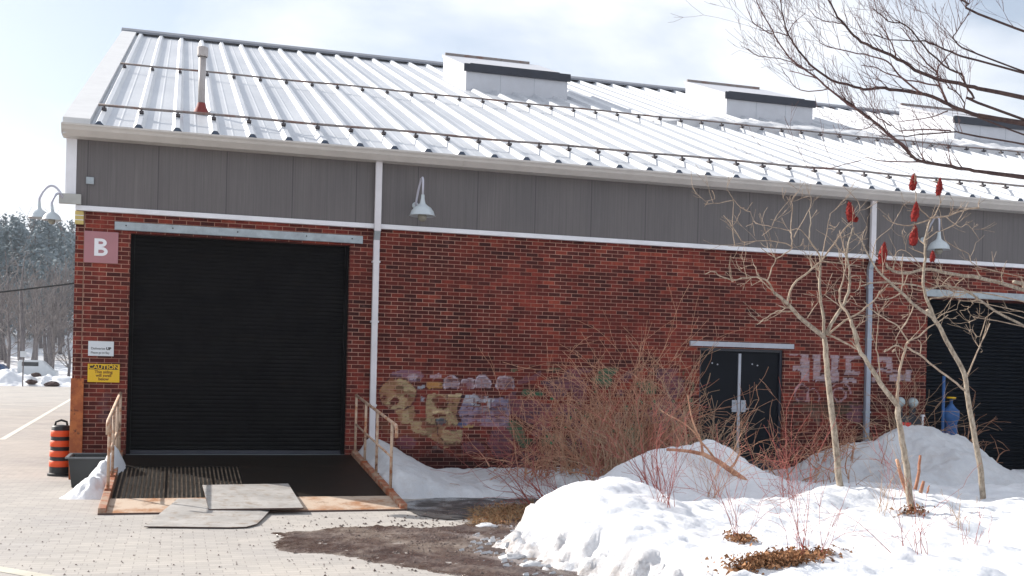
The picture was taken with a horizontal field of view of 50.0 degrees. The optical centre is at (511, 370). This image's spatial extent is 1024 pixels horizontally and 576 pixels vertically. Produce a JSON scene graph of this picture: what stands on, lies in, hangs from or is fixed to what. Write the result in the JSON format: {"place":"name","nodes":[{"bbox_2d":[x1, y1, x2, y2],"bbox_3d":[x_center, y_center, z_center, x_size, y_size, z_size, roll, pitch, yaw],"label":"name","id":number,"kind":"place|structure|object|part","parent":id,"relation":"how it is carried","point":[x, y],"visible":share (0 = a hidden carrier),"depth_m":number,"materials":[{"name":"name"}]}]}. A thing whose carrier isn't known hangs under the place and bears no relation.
{"place":"outdoors","nodes":[
{"label":"outdoors","id":0,"kind":"place"},
{"bbox_2d":[0,303,73,377],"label":"hill","id":1,"kind":"structure","parent":0,"point":[60,367],"depth_m":105.49,"materials":[{"name":"white snow"}]},
{"bbox_2d":[0,252,58,360],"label":"bare tree","id":2,"kind":"object","parent":1,"relation":"on","point":[22,334],"visible":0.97,"depth_m":82.96,"materials":[{"name":"plant"}]},
{"bbox_2d":[0,284,59,367],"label":"bare tree","id":3,"kind":"object","parent":1,"relation":"on","point":[8,349],"visible":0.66,"depth_m":84.58,"materials":[{"name":"grey plant"}]},
{"bbox_2d":[0,207,75,366],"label":"woods","id":4,"kind":"object","parent":1,"relation":"on","point":[49,247],"visible":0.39,"depth_m":121.04,"materials":[{"name":"grey plant"}]},
{"bbox_2d":[10,277,66,359],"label":"bare tree","id":5,"kind":"object","parent":1,"relation":"on","point":[37,331],"visible":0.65,"depth_m":88.83,"materials":[{"name":"grey plant"}]},
{"bbox_2d":[30,295,73,368],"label":"bare tree","id":6,"kind":"object","parent":1,"relation":"on","point":[52,328],"visible":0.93,"depth_m":84.50,"materials":[{"name":"grey plant"}]},
{"bbox_2d":[0,283,73,292],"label":"power line","id":7,"kind":"object","parent":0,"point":[36,287],"visible":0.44,"depth_m":39.95,"materials":[{"name":"black plastic"}]},
{"bbox_2d":[0,386,515,575],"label":"pavement","id":8,"kind":"structure","parent":0,"point":[31,492],"depth_m":11.89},
{"bbox_2d":[20,342,26,385],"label":"street sign","id":9,"kind":"object","parent":8,"relation":"on","point":[23,353],"visible":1,"depth_m":73.88,"materials":[{"name":"white metal"}]},
{"bbox_2d":[0,566,53,575],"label":"painted line","id":10,"kind":"object","parent":8,"relation":"on","point":[16,571],"depth_m":9.50,"materials":[{"name":"white paint"}]},
{"bbox_2d":[0,399,69,439],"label":"parking line","id":11,"kind":"object","parent":8,"relation":"on","point":[25,425],"visible":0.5,"depth_m":31.98,"materials":[{"name":"paint"}]},
{"bbox_2d":[0,368,70,386],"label":"snow bank","id":12,"kind":"structure","parent":8,"relation":"on","point":[10,377],"depth_m":75.75,"materials":[{"name":"white snow"}]},
{"bbox_2d":[25,379,37,384],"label":"boulder","id":13,"kind":"object","parent":12,"relation":"on","point":[30,381],"visible":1,"depth_m":74.78,"materials":[{"name":"brown stone"}]},
{"bbox_2d":[31,372,40,376],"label":"boulder","id":14,"kind":"object","parent":12,"relation":"on","point":[35,374],"visible":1,"depth_m":75.76,"materials":[{"name":"brown stone"}]},
{"bbox_2d":[43,381,59,386],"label":"boulder","id":15,"kind":"object","parent":8,"relation":"on","point":[52,384],"visible":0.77,"depth_m":75.09,"materials":[{"name":"brown stone"}]},
{"bbox_2d":[47,419,69,476],"bbox_3d":[-7.222,1.226,17.586,0.390,0.903,0.390,1,0,-17],"label":"traffic drum","id":16,"kind":"object","parent":8,"relation":"on","point":[59,453],"visible":0.84,"depth_m":17.45,"materials":[{"name":"orange plastic"}]},
{"bbox_2d":[65,453,106,487],"bbox_3d":[-6.268,1.475,16.274,0.600,0.450,0.810,1,0,-17],"label":"plastic tub","id":17,"kind":"object","parent":8,"relation":"on","point":[82,466],"visible":0.55,"depth_m":15.93,"materials":[{"name":"grey plastic"}]},
{"bbox_2d":[60,445,125,499],"bbox_3d":[-5.878,1.413,15.520,1.100,0.653,2.200,1,0,-17],"label":"snow pile","id":18,"kind":"object","parent":8,"relation":"on","point":[91,486],"visible":0.51,"depth_m":14.87,"materials":[{"name":"white snow"}]},
{"bbox_2d":[144,498,269,527],"bbox_3d":[-3.588,1.709,13.273,1.231,0.087,2.016,1,0,-6],"label":"steel plate","id":19,"kind":"object","parent":8,"relation":"on","point":[192,513],"visible":0.8,"depth_m":12.92,"materials":[{"name":"grey metal"}]},
{"bbox_2d":[202,484,303,509],"bbox_3d":[-3.421,1.640,14.375,1.180,0.133,1.770,1,0,-17],"label":"steel plate","id":20,"kind":"object","parent":19,"relation":"on","point":[250,496],"visible":1,"depth_m":14.24,"materials":[{"name":"grey metal"}]},
{"bbox_2d":[97,450,406,514],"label":"loading ramp","id":21,"kind":"structure","parent":8,"relation":"on","point":[148,484],"depth_m":15.73,"materials":[{"name":"black metal"}]},
{"bbox_2d":[104,392,121,490],"bbox_3d":[-5.589,0.945,15.431,0.080,1.219,3.213,1,0,-17],"label":"handrail","id":22,"kind":"object","parent":21,"relation":"on","point":[116,430],"visible":0.91,"depth_m":15.14,"materials":[{"name":"paint"}]},
{"bbox_2d":[352,394,397,489],"bbox_3d":[-2.082,1.026,16.545,0.080,1.253,3.593,1,0,-17],"label":"handrail","id":23,"kind":"object","parent":21,"relation":"on","point":[378,413],"visible":1,"depth_m":16.27,"materials":[{"name":"paint"}]},
{"bbox_2d":[0,510,541,575],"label":"gravel","id":24,"kind":"structure","parent":8,"relation":"on","point":[434,541],"depth_m":11.72,"materials":[{"name":"grey gravel"}]},
{"bbox_2d":[271,517,578,575],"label":"mud","id":25,"kind":"structure","parent":8,"relation":"on","point":[301,542],"depth_m":11.23,"materials":[{"name":"brown soil"}]},
{"bbox_2d":[476,522,497,526],"bbox_3d":[-0.295,1.809,12.887,0.287,0.060,0.193,1,0,-17],"label":"ice lump","id":26,"kind":"object","parent":25,"relation":"on","point":[486,524],"visible":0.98,"depth_m":12.84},
{"bbox_2d":[461,496,533,526],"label":"dead grass","id":27,"kind":"structure","parent":25,"relation":"on","point":[475,520],"depth_m":13.84,"materials":[{"name":"plant"}]},
{"bbox_2d":[498,551,524,559],"bbox_3d":[0.024,1.814,10.808,0.311,0.066,0.211,1,0,-34],"label":"ice lump","id":28,"kind":"object","parent":25,"relation":"on","point":[513,555],"visible":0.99,"depth_m":10.76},
{"bbox_2d":[459,525,566,575],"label":"snow crumbs","id":29,"kind":"object","parent":25,"relation":"on","point":[492,539],"visible":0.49,"depth_m":11.10,"materials":[{"name":"white snow"}]},
{"bbox_2d":[519,560,545,566],"bbox_3d":[0.208,1.825,10.403,0.290,0.053,0.150,1,0,-17],"label":"ice lump","id":30,"kind":"object","parent":25,"relation":"on","point":[533,563],"visible":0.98,"depth_m":10.36,"materials":[{"name":"white ice"}]},
{"bbox_2d":[358,439,564,498],"bbox_3d":[-0.277,1.540,17.013,3.710,0.727,3.880,1,0,-17],"label":"snow drift","id":31,"kind":"object","parent":8,"relation":"on","point":[412,478],"visible":0.48,"depth_m":16.36,"materials":[{"name":"white snow"}]},
{"bbox_2d":[406,497,539,518],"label":"wet asphalt","id":32,"kind":"structure","parent":8,"relation":"on","point":[444,508],"depth_m":14.80,"materials":[{"name":"grey asphalt"}]},
{"bbox_2d":[61,27,1023,479],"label":"brick building","id":33,"kind":"structure","parent":8,"relation":"on","point":[287,275],"depth_m":19.52,"materials":[{"name":"brick"}]},
{"bbox_2d":[41,192,62,223],"bbox_3d":[-6.928,-2.468,16.661,0.389,0.513,0.292,1,0,-49],"label":"wall lamp","id":34,"kind":"object","parent":33,"relation":"attached to","point":[51,216],"visible":1,"depth_m":16.59,"materials":[{"name":"metal"}]},
{"bbox_2d":[59,193,81,204],"bbox_3d":[-6.809,-2.647,16.931,0.320,0.155,0.080,1,0,-17],"label":"junction box","id":35,"kind":"object","parent":33,"relation":"attached to","point":[68,198],"visible":1,"depth_m":16.90,"materials":[{"name":"paint"}]},
{"bbox_2d":[28,185,61,218],"bbox_3d":[-7.158,-2.590,16.822,0.476,0.528,0.319,1,0,-46],"label":"wall lamp","id":36,"kind":"object","parent":35,"relation":"attached to","point":[38,212],"visible":0.92,"depth_m":16.74,"materials":[{"name":"metal"}]},
{"bbox_2d":[86,177,93,184],"bbox_3d":[-6.546,-2.948,17.043,0.115,0.110,0.034,1,0,-17],"label":"wall box","id":37,"kind":"object","parent":33,"relation":"attached to","point":[89,180],"visible":1,"depth_m":17.03,"materials":[{"name":"metal"}]},
{"bbox_2d":[88,341,113,355],"bbox_3d":[-6.418,-0.344,17.157,0.375,0.230,0.022,1,0,-17],"label":"notice sign","id":38,"kind":"object","parent":33,"relation":"attached to","point":[100,348],"visible":1,"depth_m":17.15,"materials":[{"name":"white"}]},
{"bbox_2d":[84,231,118,263],"bbox_3d":[-6.410,-1.924,17.144,0.500,0.490,0.030,1,0,-17],"label":"building sign","id":39,"kind":"object","parent":33,"relation":"attached to","point":[100,247],"visible":1,"depth_m":17.13,"materials":[{"name":"pink"}]},
{"bbox_2d":[87,364,119,382],"bbox_3d":[-6.381,0.039,17.170,0.470,0.285,0.024,1,0,-17],"label":"caution sign","id":40,"kind":"object","parent":33,"relation":"attached to","point":[103,372],"visible":1,"depth_m":17.16,"materials":[{"name":"yellow"}]},
{"bbox_2d":[126,234,348,453],"bbox_3d":[-4.437,-0.394,17.960,3.460,3.514,0.110,1,0,-17],"label":"roller door","id":41,"kind":"structure","parent":33,"relation":"in","point":[220,361],"depth_m":17.96,"materials":[{"name":"black metal"}]},
{"bbox_2d":[409,177,435,221],"bbox_3d":[-1.507,-2.836,18.251,0.444,0.755,0.672,1,0,-17],"label":"wall lamp","id":42,"kind":"object","parent":33,"relation":"attached to","point":[421,211],"visible":1,"depth_m":18.09,"materials":[{"name":"metal"}]},
{"bbox_2d":[699,350,738,449],"bbox_3d":[3.825,0.647,20.407,0.839,2.030,0.114,1,0,-17],"label":"door leaf","id":43,"kind":"structure","parent":33,"relation":"in","point":[723,365],"depth_m":20.43,"materials":[{"name":"metal"}]},
{"bbox_2d":[739,352,778,459],"bbox_3d":[4.650,0.667,20.659,0.839,2.030,0.114,1,0,-17],"label":"door leaf","id":44,"kind":"structure","parent":33,"relation":"in","point":[754,365],"depth_m":20.67,"materials":[{"name":"metal"}]},
{"bbox_2d":[652,115,1023,155],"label":"roof snow","id":45,"kind":"structure","parent":33,"relation":"on","point":[794,133],"depth_m":29.17,"materials":[{"name":"white snow"}]},
{"bbox_2d":[899,397,904,414],"bbox_3d":[7.562,0.772,21.387,0.200,0.520,0.124,1,0,-17],"label":"meter","id":46,"kind":"object","parent":33,"relation":"attached to","point":[901,399],"visible":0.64,"depth_m":21.34,"materials":[{"name":"metal"}]},
{"bbox_2d":[895,415,921,426],"bbox_3d":[7.755,1.146,21.410,0.560,0.540,0.199,1,0,-17],"label":"valve box","id":47,"kind":"object","parent":33,"relation":"attached to","point":[913,419],"visible":0.19,"depth_m":21.36,"materials":[{"name":"grey metal"}]},
{"bbox_2d":[907,398,917,415],"bbox_3d":[7.848,0.789,21.475,0.200,0.520,0.124,1,0,-17],"label":"meter","id":48,"kind":"object","parent":33,"relation":"attached to","point":[910,400],"visible":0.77,"depth_m":21.47,"materials":[{"name":"metal"}]},
{"bbox_2d":[920,216,950,254],"bbox_3d":[8.168,-2.604,21.210,0.444,0.755,0.672,1,0,-17],"label":"wall lamp","id":49,"kind":"object","parent":33,"relation":"attached to","point":[938,245],"visible":0.88,"depth_m":21.05,"materials":[{"name":"metal"}]},
{"bbox_2d":[925,299,1023,469],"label":"roller door","id":50,"kind":"structure","parent":33,"relation":"in","point":[998,381],"depth_m":22.69,"materials":[{"name":"black metal"}]},
{"bbox_2d":[492,439,1023,575],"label":"snow cover","id":51,"kind":"object","parent":8,"relation":"on","point":[616,521],"visible":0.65,"depth_m":11.18,"materials":[{"name":"white snow"}]},
{"bbox_2d":[430,381,568,508],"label":"bare shrub","id":52,"kind":"object","parent":51,"relation":"on","point":[532,484],"visible":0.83,"depth_m":14.90,"materials":[{"name":"red plant"}]},
{"bbox_2d":[450,359,641,484],"bbox_3d":[0.295,0.993,17.684,3.243,2.429,2.788,1,0,-17],"label":"bare shrub","id":53,"kind":"object","parent":51,"relation":"on","point":[534,453],"visible":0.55,"depth_m":17.37,"materials":[{"name":"plant"}]},
{"bbox_2d":[479,335,659,492],"bbox_3d":[0.901,0.799,16.909,2.866,2.726,3.062,1,0,34],"label":"bare shrub","id":54,"kind":"object","parent":51,"relation":"on","point":[573,440],"visible":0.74,"depth_m":16.71,"materials":[{"name":"brown plant"}]},
{"bbox_2d":[553,396,620,480],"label":"bare shrub","id":55,"kind":"object","parent":51,"relation":"on","point":[598,471],"visible":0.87,"depth_m":14.30,"materials":[{"name":"red plant"}]},
{"bbox_2d":[545,369,665,481],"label":"bare shrub","id":56,"kind":"object","parent":51,"relation":"on","point":[607,455],"visible":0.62,"depth_m":16.03,"materials":[{"name":"brown plant"}]},
{"bbox_2d":[504,284,743,480],"bbox_3d":[1.831,0.439,17.340,3.852,3.712,3.170,1,0,2],"label":"bare shrub","id":57,"kind":"object","parent":51,"relation":"on","point":[627,426],"visible":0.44,"depth_m":16.87,"materials":[{"name":"brown plant"}]},
{"bbox_2d":[586,380,693,507],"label":"bare shrub","id":58,"kind":"object","parent":51,"relation":"on","point":[668,493],"visible":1,"depth_m":11.70,"materials":[{"name":"red plant"}]},
{"bbox_2d":[518,292,768,467],"bbox_3d":[2.095,0.521,17.553,3.622,3.675,3.548,1,0,-17],"label":"bare shrub","id":59,"kind":"object","parent":51,"relation":"on","point":[649,422],"visible":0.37,"depth_m":17.13,"materials":[{"name":"brown plant"}]},
{"bbox_2d":[568,378,735,490],"bbox_3d":[1.596,0.793,13.613,1.938,1.446,1.704,1,0,27],"label":"bare shrub","id":60,"kind":"object","parent":51,"relation":"on","point":[643,460],"visible":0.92,"depth_m":13.83,"materials":[{"name":"red plant"}]},
{"bbox_2d":[597,336,778,467],"bbox_3d":[2.642,0.779,15.783,2.543,2.539,1.982,1,0,-17],"label":"bare shrub","id":61,"kind":"object","parent":51,"relation":"on","point":[681,431],"visible":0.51,"depth_m":16.00,"materials":[{"name":"brown plant"}]},
{"bbox_2d":[627,375,766,465],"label":"bare shrub","id":62,"kind":"object","parent":51,"relation":"on","point":[714,427],"visible":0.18,"depth_m":17.15,"materials":[{"name":"brown plant"}]},
{"bbox_2d":[661,395,746,479],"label":"fallen branch","id":63,"kind":"object","parent":51,"relation":"on","point":[708,456],"visible":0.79,"depth_m":14.23,"materials":[{"name":"wood"}]},
{"bbox_2d":[718,528,762,545],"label":"leaf litter","id":64,"kind":"object","parent":51,"relation":"on","point":[744,538],"visible":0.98,"depth_m":10.27,"materials":[{"name":"brown plant"}]},
{"bbox_2d":[677,387,808,497],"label":"bare shrub","id":65,"kind":"object","parent":51,"relation":"on","point":[723,460],"visible":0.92,"depth_m":13.66,"materials":[{"name":"plant"}]},
{"bbox_2d":[668,425,827,536],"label":"bare shrub","id":66,"kind":"object","parent":51,"relation":"on","point":[736,521],"visible":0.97,"depth_m":10.41,"materials":[{"name":"red plant"}]},
{"bbox_2d":[701,544,853,575],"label":"leaf litter","id":67,"kind":"object","parent":51,"relation":"on","point":[775,558],"visible":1,"depth_m":8.80,"materials":[{"name":"brown plant"}]},
{"bbox_2d":[761,403,825,498],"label":"bare shrub","id":68,"kind":"object","parent":51,"relation":"on","point":[782,486],"visible":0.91,"depth_m":13.57,"materials":[{"name":"red plant"}]},
{"bbox_2d":[691,168,899,486],"bbox_3d":[3.433,-0.368,13.800,3.216,4.274,1.305,1,0,-26],"label":"sumac tree","id":69,"kind":"object","parent":51,"relation":"on","point":[850,215],"visible":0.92,"depth_m":13.75,"materials":[{"name":"beige plant"}]},
{"bbox_2d":[722,379,874,480],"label":"bare shrub","id":70,"kind":"object","parent":51,"relation":"on","point":[765,463],"visible":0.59,"depth_m":17.66,"materials":[{"name":"plant"}]},
{"bbox_2d":[737,372,875,559],"bbox_3d":[2.441,0.803,9.318,1.010,1.611,1.457,1,0,5],"label":"bare shrub","id":71,"kind":"object","parent":51,"relation":"on","point":[797,536],"visible":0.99,"depth_m":9.23,"materials":[{"name":"red plant"}]},
{"bbox_2d":[844,413,910,515],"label":"bare shrub","id":72,"kind":"object","parent":51,"relation":"on","point":[884,495],"visible":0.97,"depth_m":12.79,"materials":[{"name":"brown plant"}]},
{"bbox_2d":[791,424,978,554],"bbox_3d":[3.162,1.038,9.564,1.366,1.181,1.068,1,0,-17],"label":"bare shrub","id":73,"kind":"object","parent":51,"relation":"on","point":[920,540],"visible":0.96,"depth_m":9.72,"materials":[{"name":"red plant"}]},
{"bbox_2d":[838,230,965,506],"bbox_3d":[4.994,0.011,13.243,2.763,3.402,0.952,1,0,-32],"label":"sumac tree","id":74,"kind":"object","parent":51,"relation":"on","point":[901,435],"visible":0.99,"depth_m":12.99,"materials":[{"name":"beige plant"}]},
{"bbox_2d":[889,503,935,516],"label":"leaf litter","id":75,"kind":"object","parent":51,"relation":"on","point":[911,510],"visible":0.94,"depth_m":12.86,"materials":[{"name":"brown plant"}]},
{"bbox_2d":[841,166,996,498],"bbox_3d":[5.248,-0.436,14.342,2.830,4.384,0.825,1,0,-25],"label":"sumac tree","id":76,"kind":"object","parent":51,"relation":"on","point":[913,238],"visible":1,"depth_m":14.34,"materials":[{"name":"beige plant"}]},
{"bbox_2d":[941,489,978,529],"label":"bare shrub","id":77,"kind":"object","parent":51,"relation":"on","point":[959,512],"visible":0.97,"depth_m":11.40,"materials":[{"name":"red plant"}]},
{"bbox_2d":[944,506,1002,544],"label":"bare shrub","id":78,"kind":"object","parent":51,"relation":"on","point":[977,531],"visible":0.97,"depth_m":10.23,"materials":[{"name":"red plant"}]},
{"bbox_2d":[772,425,1023,485],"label":"snow pile","id":79,"kind":"object","parent":8,"relation":"on","point":[947,459],"visible":0.52,"depth_m":18.05,"materials":[{"name":"white snow"}]},
{"bbox_2d":[770,434,872,485],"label":"bare shrub","id":80,"kind":"object","parent":79,"relation":"on","point":[818,471],"visible":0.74,"depth_m":17.24,"materials":[{"name":"plant"}]},
{"bbox_2d":[770,398,894,473],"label":"bare shrub","id":81,"kind":"object","parent":79,"relation":"on","point":[829,447],"visible":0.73,"depth_m":18.24,"materials":[{"name":"plant"}]},
{"bbox_2d":[835,356,996,442],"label":"bare shrub","id":82,"kind":"object","parent":79,"relation":"on","point":[867,435],"visible":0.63,"depth_m":19.85,"materials":[{"name":"brown plant"}]},
{"bbox_2d":[893,375,1010,462],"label":"bare shrub","id":83,"kind":"object","parent":79,"relation":"on","point":[969,427],"visible":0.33,"depth_m":20.32,"materials":[{"name":"plant"}]},
{"bbox_2d":[852,210,1023,349],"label":"sumac tree","id":84,"kind":"object","parent":8,"relation":"on","point":[883,251],"visible":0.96,"depth_m":15.46,"materials":[{"name":"beige plant"}]},
{"bbox_2d":[941,376,959,434],"bbox_3d":[8.490,1.079,21.268,0.317,1.950,0.319,1,0,27],"label":"fire hydrant","id":85,"kind":"object","parent":8,"relation":"on","point":[948,417],"visible":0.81,"depth_m":21.19,"materials":[{"name":"blue metal"}]},
{"bbox_2d":[0,0,1023,231],"label":"sky","id":86,"kind":"structure","parent":0,"point":[50,49],"materials":[{"name":"white"}]},
{"bbox_2d":[668,0,1023,179],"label":"bare tree","id":87,"kind":"object","parent":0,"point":[917,92],"visible":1,"depth_m":11.34,"materials":[{"name":"brown plant"}]},
{"label":"ground","id":88,"kind":"structure","parent":0,"visible":0},
{"bbox_2d":[0,364,9,369],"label":"parked car","id":89,"kind":"object","parent":88,"relation":"on","point":[3,366],"visible":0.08,"depth_m":78.38,"materials":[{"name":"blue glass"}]},
{"bbox_2d":[17,360,58,376],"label":"parked van","id":90,"kind":"object","parent":88,"relation":"on","point":[42,368],"visible":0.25,"depth_m":79.24,"materials":[{"name":"paint"}]},
{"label":"window","id":91,"kind":"part","parent":90,"relation":"part of","materials":[{"name":"black glass"}]},
{"bbox_2d":[42,321,72,376],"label":"bare tree","id":92,"kind":"object","parent":88,"relation":"on","point":[68,350],"visible":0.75,"depth_m":82.13,"materials":[{"name":"grey plant"}]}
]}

